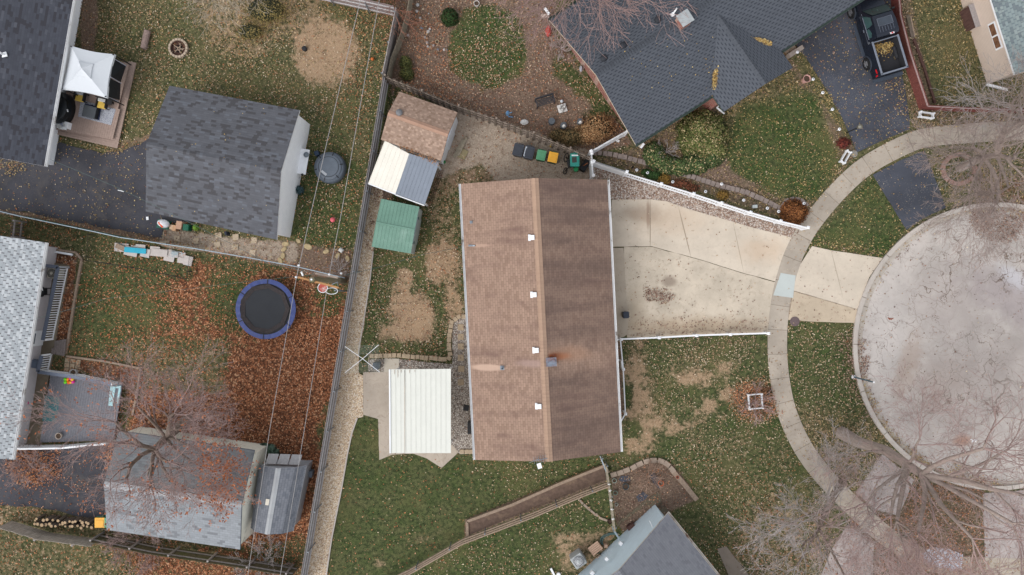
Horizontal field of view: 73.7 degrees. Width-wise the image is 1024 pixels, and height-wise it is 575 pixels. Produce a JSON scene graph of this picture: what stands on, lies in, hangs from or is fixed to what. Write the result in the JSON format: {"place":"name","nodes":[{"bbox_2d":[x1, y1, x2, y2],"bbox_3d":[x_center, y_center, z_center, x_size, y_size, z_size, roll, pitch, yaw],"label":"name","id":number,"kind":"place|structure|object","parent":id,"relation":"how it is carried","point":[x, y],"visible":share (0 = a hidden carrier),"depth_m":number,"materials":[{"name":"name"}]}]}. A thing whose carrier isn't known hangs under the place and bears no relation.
{"place":"outdoors","nodes":[
{"label":"outdoors","id":0,"kind":"place"},
{"bbox_2d":[26,263,69,444],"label":"path","id":1,"kind":"structure","parent":0,"point":[42,380],"depth_m":42.57,"materials":[{"name":"concrete"}]},
{"bbox_2d":[41,266,69,340],"bbox_3d":[-28.167,0.983,42.150,0.220,1.040,4.701,12,90,0],"label":"porch railing","id":2,"kind":"object","parent":1,"relation":"on","point":[50,305],"visible":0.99,"depth_m":41.85,"materials":[{"name":"grey paint"}]},
{"bbox_2d":[0,444,114,518],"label":"driveway","id":3,"kind":"structure","parent":0,"point":[57,501],"depth_m":42.65,"materials":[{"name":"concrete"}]},
{"bbox_2d":[0,139,192,237],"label":"driveway","id":4,"kind":"structure","parent":0,"point":[124,213],"depth_m":42.65,"materials":[{"name":"asphalt"}]},
{"bbox_2d":[363,372,457,467],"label":"patio","id":5,"kind":"structure","parent":0,"point":[376,391],"depth_m":42.64,"materials":[{"name":"concrete"}]},
{"bbox_2d":[389,367,452,452],"bbox_3d":[-5.430,7.286,41.436,3.663,2.468,4.989,0,90,0],"label":"patio awning","id":6,"kind":"object","parent":5,"relation":"on","point":[419,410],"visible":1,"depth_m":40.27,"materials":[{"name":"white metal"}]},
{"bbox_2d":[0,0,1023,574],"bbox_3d":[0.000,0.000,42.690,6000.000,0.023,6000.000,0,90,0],"label":"ground","id":7,"kind":"structure","parent":0,"point":[392,492],"depth_m":42.69,"materials":[{"name":"plant"}]},
{"bbox_2d":[10,220,26,238],"bbox_3d":[-30.431,-3.543,42.093,0.152,1.155,1.180,7,90,0],"label":"pallet","id":8,"kind":"object","parent":7,"relation":"on","point":[12,235],"visible":0.84,"depth_m":42.06,"materials":[{"name":"grey wood"}]},
{"bbox_2d":[0,236,57,459],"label":"house","id":9,"kind":"structure","parent":7,"relation":"on","point":[24,279],"depth_m":40.08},
{"bbox_2d":[0,438,57,490],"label":"bare bush","id":10,"kind":"object","parent":7,"relation":"on","point":[15,477],"visible":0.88,"depth_m":41.81,"materials":[{"name":"brown plant"}]},
{"bbox_2d":[0,0,81,166],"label":"house","id":11,"kind":"structure","parent":7,"relation":"on","point":[37,39],"depth_m":39.83,"materials":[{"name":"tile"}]},
{"bbox_2d":[0,521,93,546],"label":"wooden fence","id":12,"kind":"object","parent":7,"relation":"on","point":[26,531],"visible":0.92,"depth_m":41.97,"materials":[{"name":"grey wood"}]},
{"bbox_2d":[51,339,65,355],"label":"wooden path","id":13,"kind":"structure","parent":7,"relation":"on","point":[59,348],"depth_m":42.37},
{"bbox_2d":[33,514,94,528],"bbox_3d":[-27.630,14.519,42.296,3.628,0.776,0.634,5,90,0],"label":"log pile","id":14,"kind":"object","parent":7,"relation":"on","point":[51,521],"visible":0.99,"depth_m":42.14,"materials":[{"name":"beige wood"}]},
{"bbox_2d":[17,439,115,449],"bbox_3d":[-27.914,9.737,42.150,6.287,1.040,0.292,-2,90,0],"label":"porch railing","id":15,"kind":"object","parent":7,"relation":"on","point":[26,447],"visible":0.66,"depth_m":41.92,"materials":[{"name":"white paint"}]},
{"bbox_2d":[56,249,83,353],"bbox_3d":[-27.789,0.841,42.600,2.040,0.140,6.644,0,90,0],"label":"timber edging","id":16,"kind":"object","parent":7,"relation":"on","point":[79,256],"visible":0.93,"depth_m":42.53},
{"bbox_2d":[40,375,122,442],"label":"deck","id":17,"kind":"structure","parent":7,"relation":"on","point":[84,398],"depth_m":42.27,"materials":[{"name":"grey wood"}]},
{"bbox_2d":[42,396,58,421],"bbox_3d":[-28.564,7.522,42.263,0.934,0.015,1.559,8,90,0],"label":"mat","id":18,"kind":"object","parent":17,"relation":"on","point":[48,407],"visible":0.7,"depth_m":42.26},
{"bbox_2d":[37,369,119,385],"bbox_3d":[-26.694,5.496,42.150,4.667,1.040,0.276,10,90,0],"label":"porch railing","id":19,"kind":"object","parent":17,"relation":"on","point":[58,373],"visible":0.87,"depth_m":41.63,"materials":[{"name":"grey paint"}]},
{"bbox_2d":[56,61,136,147],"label":"deck","id":20,"kind":"structure","parent":7,"relation":"on","point":[92,131],"depth_m":42.33,"materials":[{"name":"beige wood"}]},
{"bbox_2d":[56,92,75,123],"bbox_3d":[-27.542,-10.992,41.775,1.372,1.090,1.920,0,90,0],"label":"grill cover","id":21,"kind":"object","parent":20,"relation":"on","point":[66,109],"visible":0.59,"depth_m":41.51,"materials":[{"name":"black fabric"}]},
{"bbox_2d":[61,46,131,105],"bbox_3d":[-25.113,-12.784,41.070,2.746,2.520,2.653,11,90,0],"label":"gazebo","id":22,"kind":"object","parent":20,"relation":"on","point":[91,72],"visible":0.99,"depth_m":40.38,"materials":[{"name":"white fabric"}]},
{"bbox_2d":[78,101,115,124],"bbox_3d":[-25.767,-10.834,42.320,2.221,0.010,1.042,15,90,0],"label":"rug","id":23,"kind":"object","parent":20,"relation":"on","point":[106,116],"visible":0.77,"depth_m":42.31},
{"bbox_2d":[85,103,100,119],"bbox_3d":[-26.027,-10.890,42.311,1.128,0.006,0.801,14,90,0],"label":"rug","id":24,"kind":"object","parent":23,"relation":"on","point":[98,108],"visible":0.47,"depth_m":42.31,"materials":[{"name":"grey fabric"}]},
{"bbox_2d":[82,105,99,119],"bbox_3d":[-25.952,-10.794,42.100,0.800,0.440,0.720,13,90,0],"label":"fire table","id":25,"kind":"object","parent":24,"relation":"on","point":[88,111],"visible":1,"depth_m":41.88,"materials":[{"name":"grey metal"}]},
{"bbox_2d":[66,355,141,414],"bbox_3d":[-24.897,5.181,42.600,5.611,0.140,2.588,41,90,0],"label":"timber edging","id":26,"kind":"object","parent":7,"relation":"on","point":[98,360],"visible":0.7,"depth_m":42.53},
{"bbox_2d":[0,331,263,549],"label":"bare tree","id":27,"kind":"object","parent":7,"relation":"on","point":[179,425],"visible":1,"depth_m":36.49,"materials":[{"name":"brown plant"}]},
{"bbox_2d":[99,526,170,574],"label":"bare bush","id":28,"kind":"object","parent":7,"relation":"on","point":[119,549],"visible":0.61,"depth_m":41.85,"materials":[{"name":"brown plant"}]},
{"bbox_2d":[114,243,192,265],"bbox_3d":[-22.367,-2.155,42.565,5.012,0.170,0.874,10,90,0],"label":"foam sheet pile","id":29,"kind":"object","parent":7,"relation":"on","point":[166,254],"visible":1,"depth_m":42.55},
{"bbox_2d":[0,210,344,277],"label":"chain link fence","id":30,"kind":"object","parent":7,"relation":"on","point":[109,234],"visible":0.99,"depth_m":41.46,"materials":[{"name":"metal"}]},
{"bbox_2d":[168,38,188,58],"bbox_3d":[-20.800,-14.917,42.570,1.210,0.200,1.217,0,90,0],"label":"fire pit","id":31,"kind":"object","parent":7,"relation":"on","point":[176,53],"visible":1,"depth_m":42.52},
{"bbox_2d":[104,426,266,549],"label":"garage","id":32,"kind":"structure","parent":7,"relation":"on","point":[233,531],"depth_m":39.85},
{"bbox_2d":[89,531,298,574],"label":"wooden fence","id":33,"kind":"object","parent":7,"relation":"on","point":[178,552],"visible":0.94,"depth_m":41.86,"materials":[{"name":"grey wood"}]},
{"bbox_2d":[175,0,271,37],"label":"bare tree","id":34,"kind":"object","parent":7,"relation":"on","point":[225,9],"visible":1,"depth_m":39.11,"materials":[{"name":"brown plant"}]},
{"bbox_2d":[146,86,309,239],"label":"garage","id":35,"kind":"structure","parent":7,"relation":"on","point":[243,183],"depth_m":39.74,"materials":[{"name":"grey"}]},
{"bbox_2d":[228,531,297,574],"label":"bare bush","id":36,"kind":"object","parent":7,"relation":"on","point":[258,552],"visible":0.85,"depth_m":42.02,"materials":[{"name":"brown plant"}]},
{"bbox_2d":[233,0,294,43],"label":"dry shrub","id":37,"kind":"object","parent":7,"relation":"on","point":[253,30],"visible":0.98,"depth_m":42.34,"materials":[{"name":"green plant"}]},
{"bbox_2d":[236,279,297,338],"bbox_3d":[-15.075,1.321,42.189,3.680,0.973,3.680,0,90,0],"label":"trampoline","id":38,"kind":"object","parent":7,"relation":"on","point":[263,308],"visible":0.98,"depth_m":41.79,"materials":[{"name":"fabric"}]},
{"bbox_2d":[251,454,312,534],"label":"shed","id":39,"kind":"structure","parent":7,"relation":"on","point":[278,486],"depth_m":40.36,"materials":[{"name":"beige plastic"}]},
{"bbox_2d":[298,149,311,174],"bbox_3d":[-12.900,-7.750,42.285,0.720,0.770,1.550,10,90,0],"label":"folding table","id":40,"kind":"object","parent":7,"relation":"on","point":[303,163],"visible":0.69,"depth_m":41.90,"materials":[{"name":"white paint"}]},
{"bbox_2d":[295,264,347,288],"bbox_3d":[-10.209,-0.603,39.140,2.325,7.060,0.849,13,90,0],"label":"utility pole","id":41,"kind":"object","parent":7,"relation":"on","point":[329,278],"visible":1,"depth_m":36.56,"materials":[{"name":"brown wood"}]},
{"bbox_2d":[297,0,360,273],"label":"power line","id":42,"kind":"object","parent":41,"relation":"attached to","point":[328,136],"visible":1,"depth_m":35.76,"materials":[{"name":"metal"}]},
{"bbox_2d":[314,152,346,183],"bbox_3d":[-11.267,-7.417,42.282,1.960,0.776,1.960,0,90,0],"label":"hot tub","id":43,"kind":"object","parent":7,"relation":"on","point":[333,168],"visible":0.98,"depth_m":41.92,"materials":[{"name":"plastic"}]},
{"bbox_2d":[326,418,357,574],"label":"border board","id":44,"kind":"object","parent":7,"relation":"on","point":[340,496],"visible":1,"depth_m":42.59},
{"bbox_2d":[301,77,387,574],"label":"wooden fence","id":45,"kind":"object","parent":7,"relation":"on","point":[341,348],"visible":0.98,"depth_m":41.63,"materials":[{"name":"grey wood"}]},
{"bbox_2d":[308,140,383,574],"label":"gravel","id":46,"kind":"structure","parent":7,"relation":"on","point":[351,381],"depth_m":42.65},
{"bbox_2d":[323,0,394,15],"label":"wooden fence","id":47,"kind":"object","parent":7,"relation":"on","point":[365,5],"visible":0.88,"depth_m":41.93,"materials":[{"name":"grey wood"}]},
{"bbox_2d":[368,141,409,194],"bbox_3d":[-7.279,-7.132,41.638,1.781,2.064,2.758,23,90,0],"label":"lean to","id":48,"kind":"object","parent":7,"relation":"on","point":[387,172],"visible":0.94,"depth_m":40.77,"materials":[{"name":"beige metal"}]},
{"bbox_2d":[381,8,400,75],"bbox_3d":[-7.422,-14.859,41.769,0.182,1.802,4.084,11,90,0],"label":"wooden fence","id":49,"kind":"object","parent":7,"relation":"on","point":[391,44],"visible":0.76,"depth_m":41.49,"materials":[{"name":"grey wood"}]},
{"bbox_2d":[384,358,398,371],"bbox_3d":[-7.525,4.862,42.665,0.932,0.080,0.899,0,90,0],"label":"storage box","id":50,"kind":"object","parent":7,"relation":"on","point":[389,363],"depth_m":42.62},
{"bbox_2d":[366,0,422,45],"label":"bare bush","id":51,"kind":"object","parent":7,"relation":"on","point":[398,21],"visible":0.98,"depth_m":41.16,"materials":[{"name":"brown plant"}]},
{"bbox_2d":[372,199,421,253],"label":"shed","id":52,"kind":"structure","parent":7,"relation":"on","point":[397,226],"depth_m":40.70,"materials":[{"name":"green metal"}]},
{"bbox_2d":[387,0,412,77],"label":"wooden fence","id":53,"kind":"object","parent":7,"relation":"on","point":[396,50],"visible":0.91,"depth_m":42.00,"materials":[{"name":"grey wood"}]},
{"bbox_2d":[398,55,414,81],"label":"evergreen shrub","id":54,"kind":"object","parent":7,"relation":"on","point":[405,63],"visible":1,"depth_m":42.12,"materials":[{"name":"green plant"}]},
{"bbox_2d":[370,314,465,360],"bbox_3d":[-5.360,3.907,42.626,6.840,0.129,2.422,-24,90,0],"label":"block edging","id":55,"kind":"object","parent":7,"relation":"on","point":[449,337],"visible":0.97,"depth_m":42.57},
{"bbox_2d":[396,153,441,205],"bbox_3d":[-5.673,-6.479,41.633,1.870,2.074,2.710,20,90,0],"label":"lean to","id":56,"kind":"object","parent":7,"relation":"on","point":[417,178],"visible":1,"depth_m":40.77,"materials":[{"name":"grey metal"}]},
{"bbox_2d":[381,92,457,164],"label":"shed","id":57,"kind":"structure","parent":7,"relation":"on","point":[423,127],"depth_m":40.27,"materials":[{"name":"beige"}]},
{"bbox_2d":[399,318,471,453],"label":"gravel","id":58,"kind":"structure","parent":7,"relation":"on","point":[460,436],"depth_m":42.65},
{"bbox_2d":[439,7,458,26],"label":"evergreen shrub","id":59,"kind":"object","parent":7,"relation":"on","point":[448,15],"visible":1,"depth_m":42.08,"materials":[{"name":"green plant"}]},
{"bbox_2d":[383,74,591,161],"bbox_3d":[-1.456,-10.289,41.828,13.479,1.684,0.288,21,90,0],"label":"wooden fence","id":60,"kind":"object","parent":7,"relation":"on","point":[496,121],"visible":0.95,"depth_m":41.72,"materials":[{"name":"brown wood"}]},
{"bbox_2d":[398,482,609,574],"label":"rail fence","id":61,"kind":"object","parent":7,"relation":"on","point":[436,556],"visible":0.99,"depth_m":41.84,"materials":[{"name":"wood"}]},
{"bbox_2d":[0,0,1023,574],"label":"leaf litter","id":62,"kind":"object","parent":7,"relation":"on","point":[318,336],"visible":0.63,"depth_m":42.59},
{"bbox_2d":[466,464,608,536],"bbox_3d":[1.491,13.228,42.540,9.808,0.260,1.050,-23,90,0],"label":"raised bed","id":63,"kind":"object","parent":7,"relation":"on","point":[561,488],"visible":0.9,"depth_m":42.51,"materials":[{"name":"wood"}]},
{"bbox_2d":[546,127,584,149],"bbox_3d":[3.372,-9.286,42.143,2.532,1.054,1.421,0,90,0],"label":"dry shrub","id":64,"kind":"object","parent":7,"relation":"on","point":[569,137],"visible":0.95,"depth_m":42.12,"materials":[{"name":"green plant"}]},
{"bbox_2d":[569,548,586,568],"bbox_3d":[4.084,16.776,42.208,0.780,0.925,0.780,-34,90,0],"label":"air conditioner","id":65,"kind":"object","parent":7,"relation":"on","point":[578,558],"visible":1,"depth_m":41.82,"materials":[{"name":"white paint"}]},
{"bbox_2d":[487,0,698,75],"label":"bare tree","id":66,"kind":"object","parent":7,"relation":"on","point":[565,20],"visible":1,"depth_m":35.79,"materials":[{"name":"brown plant"}]},
{"bbox_2d":[575,112,618,145],"bbox_3d":[5.195,-9.822,42.081,2.917,1.182,2.180,0,90,0],"label":"dry shrub","id":67,"kind":"object","parent":7,"relation":"on","point":[593,129],"visible":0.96,"depth_m":42.03,"materials":[{"name":"brown plant"}]},
{"bbox_2d":[610,457,675,477],"bbox_3d":[8.153,11.200,42.608,4.112,0.164,1.060,-4,90,0],"label":"block edging","id":68,"kind":"object","parent":7,"relation":"on","point":[645,461],"visible":1,"depth_m":42.53,"materials":[{"name":"stone"}]},
{"bbox_2d":[631,459,664,494],"bbox_3d":[8.447,11.713,42.265,2.144,1.105,2.189,0,90,0],"label":"bare bush","id":69,"kind":"object","parent":7,"relation":"on","point":[647,476],"visible":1,"depth_m":42.34,"materials":[{"name":"brown plant"}]},
{"bbox_2d":[666,178,699,191],"bbox_3d":[10.724,-6.409,42.450,2.187,0.439,0.784,12,90,0],"label":"dry shrub","id":70,"kind":"object","parent":7,"relation":"on","point":[680,183],"visible":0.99,"depth_m":42.45,"materials":[{"name":"brown plant"}]},
{"bbox_2d":[642,141,724,176],"bbox_3d":[10.688,-7.998,42.265,5.169,0.840,2.302,0,90,0],"label":"hedge","id":71,"kind":"object","parent":7,"relation":"on","point":[667,164],"visible":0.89,"depth_m":42.14,"materials":[{"name":"green plant"}]},
{"bbox_2d":[669,470,698,500],"bbox_3d":[10.742,12.292,42.610,0.324,0.120,2.490,-40,90,0],"label":"timber edging","id":72,"kind":"object","parent":7,"relation":"on","point":[688,489],"visible":1,"depth_m":42.55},
{"bbox_2d":[593,150,808,209],"bbox_3d":[11.706,-6.601,42.605,13.904,0.170,1.056,14,90,0],"label":"block edging","id":73,"kind":"object","parent":7,"relation":"on","point":[770,203],"visible":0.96,"depth_m":42.53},
{"bbox_2d":[675,107,731,160],"bbox_3d":[11.788,-9.438,41.897,3.507,1.558,3.420,0,90,0],"label":"shrub","id":74,"kind":"object","parent":7,"relation":"on","point":[705,131],"visible":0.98,"depth_m":41.74,"materials":[{"name":"green plant"}]},
{"bbox_2d":[544,0,863,148],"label":"house","id":75,"kind":"structure","parent":7,"relation":"on","point":[644,104],"depth_m":39.14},
{"bbox_2d":[738,380,777,425],"bbox_3d":[15.263,7.200,41.970,2.354,1.480,2.703,38,90,0],"label":"bare bush","id":76,"kind":"object","parent":7,"relation":"on","point":[755,402],"visible":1,"depth_m":42.09,"materials":[{"name":"brown plant"}]},
{"bbox_2d":[778,198,809,225],"bbox_3d":[17.523,-4.670,42.279,2.048,0.785,1.869,0,90,0],"label":"dry shrub","id":77,"kind":"object","parent":7,"relation":"on","point":[794,212],"visible":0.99,"depth_m":42.22,"materials":[{"name":"brown plant"}]},
{"bbox_2d":[726,416,918,574],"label":"bare tree","id":78,"kind":"object","parent":7,"relation":"on","point":[835,490],"visible":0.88,"depth_m":36.54,"materials":[{"name":"grey plant"}]},
{"bbox_2d":[773,360,1023,574],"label":"bare tree","id":79,"kind":"object","parent":7,"relation":"on","point":[925,476],"visible":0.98,"depth_m":33.27,"materials":[{"name":"grey plant"}]},
{"bbox_2d":[891,0,928,108],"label":"wooden fence","id":80,"kind":"object","parent":7,"relation":"on","point":[915,80],"visible":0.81,"depth_m":41.99,"materials":[{"name":"red wood"}]},
{"bbox_2d":[905,15,936,103],"bbox_3d":[25.486,-14.221,42.605,0.377,0.130,5.771,-16,90,0],"label":"timber border","id":81,"kind":"object","parent":7,"relation":"on","point":[911,27],"visible":1,"depth_m":42.55,"materials":[{"name":"brown wood"}]},
{"bbox_2d":[842,506,1004,574],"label":"bare tree","id":82,"kind":"object","parent":7,"relation":"on","point":[928,560],"visible":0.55,"depth_m":37.21,"materials":[{"name":"brown plant"}]},
{"bbox_2d":[852,202,1023,489],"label":"kerb","id":83,"kind":"structure","parent":7,"relation":"on","point":[874,274],"depth_m":42.54,"materials":[{"name":"concrete"}]},
{"bbox_2d":[858,207,1023,485],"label":"gutter","id":84,"kind":"object","parent":7,"relation":"on","point":[877,279],"visible":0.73,"depth_m":42.63,"materials":[{"name":"concrete"}]},
{"bbox_2d":[923,547,962,569],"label":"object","id":85,"kind":"object","parent":7,"relation":"on","point":[945,555],"visible":0.41,"depth_m":42.62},
{"bbox_2d":[940,152,976,185],"bbox_3d":[27.899,-7.383,42.616,2.276,0.148,2.091,0,90,0],"label":"tree ring","id":86,"kind":"object","parent":7,"relation":"on","point":[945,176],"visible":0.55,"depth_m":42.55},
{"bbox_2d":[903,45,1023,273],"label":"bare tree","id":87,"kind":"object","parent":7,"relation":"on","point":[997,154],"visible":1,"depth_m":37.02,"materials":[{"name":"grey plant"}]},
{"bbox_2d":[959,3,980,30],"bbox_3d":[28.439,-16.738,42.195,0.692,0.950,1.549,-18,90,0],"label":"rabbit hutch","id":88,"kind":"object","parent":7,"relation":"on","point":[969,17],"visible":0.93,"depth_m":41.99,"materials":[{"name":"brown wood"}]},
{"bbox_2d":[920,105,1022,112],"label":"wooden fence","id":89,"kind":"object","parent":7,"relation":"on","point":[937,107],"visible":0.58,"depth_m":42.07,"materials":[{"name":"red wood"}]},
{"bbox_2d":[923,44,1023,188],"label":"bare tree","id":90,"kind":"object","parent":7,"relation":"on","point":[983,100],"visible":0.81,"depth_m":38.20,"materials":[{"name":"brown plant"}]},
{"bbox_2d":[960,0,1023,90],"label":"house","id":91,"kind":"structure","parent":7,"relation":"on","point":[998,32],"depth_m":40.64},
{"bbox_2d":[988,21,1002,50],"bbox_3d":[28.908,-15.051,40.845,0.080,0.550,1.650,-18,90,0],"label":"window","id":92,"kind":"structure","parent":91,"relation":"in","point":[992,27],"depth_m":40.78,"materials":[{"name":"white paint"}]},
{"bbox_2d":[459,178,622,461],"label":"house","id":93,"kind":"structure","parent":0,"point":[540,309],"depth_m":39.42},
{"bbox_2d":[613,248,627,337],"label":"path","id":94,"kind":"structure","parent":0,"point":[620,294],"depth_m":42.64,"materials":[{"name":"concrete"}]},
{"bbox_2d":[616,492,660,526],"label":"path","id":95,"kind":"structure","parent":0,"point":[636,509],"depth_m":42.64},
{"bbox_2d":[578,505,719,574],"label":"house","id":96,"kind":"structure","parent":0,"point":[654,540],"depth_m":39.74,"materials":[{"name":"grey"}]},
{"bbox_2d":[593,161,795,236],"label":"gravel","id":97,"kind":"structure","parent":0,"point":[679,199],"depth_m":42.65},
{"bbox_2d":[593,159,628,176],"bbox_3d":[5.933,-7.300,41.870,2.270,1.600,0.172,18,90,0],"label":"picket fence","id":98,"kind":"object","parent":97,"relation":"on","point":[608,168],"visible":0.86,"depth_m":41.73,"materials":[{"name":"white plastic"}]},
{"bbox_2d":[622,173,809,229],"bbox_3d":[12.467,-5.263,42.070,11.762,1.200,0.285,17,90,0],"label":"picket fence","id":99,"kind":"object","parent":97,"relation":"on","point":[721,203],"visible":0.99,"depth_m":42.00,"materials":[{"name":"white plastic"}]},
{"bbox_2d":[624,247,774,336],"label":"driveway","id":100,"kind":"structure","parent":0,"point":[691,288],"depth_m":42.65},
{"bbox_2d":[617,332,769,340],"bbox_3d":[11.074,2.983,42.220,9.505,0.900,0.225,-2,90,0],"label":"rail fence","id":101,"kind":"object","parent":100,"relation":"on","point":[695,335],"visible":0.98,"depth_m":41.92,"materials":[{"name":"white plastic"}]},
{"bbox_2d":[611,199,790,280],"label":"driveway","id":102,"kind":"structure","parent":0,"point":[746,253],"depth_m":42.64,"materials":[{"name":"concrete"}]},
{"bbox_2d":[718,546,747,574],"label":"driveway","id":103,"kind":"structure","parent":0,"point":[729,560],"depth_m":42.65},
{"bbox_2d":[774,273,795,297],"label":"sidewalk","id":104,"kind":"structure","parent":0,"point":[785,282],"depth_m":42.63,"materials":[{"name":"concrete"}]},
{"bbox_2d":[788,291,856,322],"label":"driveway","id":105,"kind":"structure","parent":0,"point":[824,310],"depth_m":42.65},
{"bbox_2d":[794,246,881,308],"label":"driveway","id":106,"kind":"structure","parent":0,"point":[838,271],"depth_m":42.64,"materials":[{"name":"concrete"}]},
{"bbox_2d":[822,525,874,574],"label":"driveway","id":107,"kind":"structure","parent":0,"point":[839,550],"depth_m":42.65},
{"bbox_2d":[796,0,909,151],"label":"driveway","id":108,"kind":"structure","parent":0,"point":[826,38],"depth_m":42.65,"materials":[{"name":"asphalt"}]},
{"bbox_2d":[847,0,908,83],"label":"pickup truck","id":109,"kind":"object","parent":108,"relation":"on","point":[876,21],"visible":0.95,"depth_m":41.58,"materials":[{"name":"black paint"}]},
{"bbox_2d":[856,455,913,514],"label":"driveway","id":110,"kind":"structure","parent":0,"point":[891,483],"depth_m":42.65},
{"bbox_2d":[768,121,1023,574],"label":"sidewalk","id":111,"kind":"structure","parent":0,"point":[880,157],"depth_m":42.63,"materials":[{"name":"concrete"}]},
{"bbox_2d":[873,151,945,229],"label":"driveway","id":112,"kind":"structure","parent":0,"point":[906,187],"depth_m":42.65,"materials":[{"name":"asphalt"}]},
{"bbox_2d":[862,211,1023,481],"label":"road","id":113,"kind":"structure","parent":0,"point":[954,320],"depth_m":42.65,"materials":[{"name":"concrete"}]},
{"bbox_2d":[982,490,1023,557],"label":"driveway","id":114,"kind":"structure","parent":0,"point":[1014,543],"depth_m":42.65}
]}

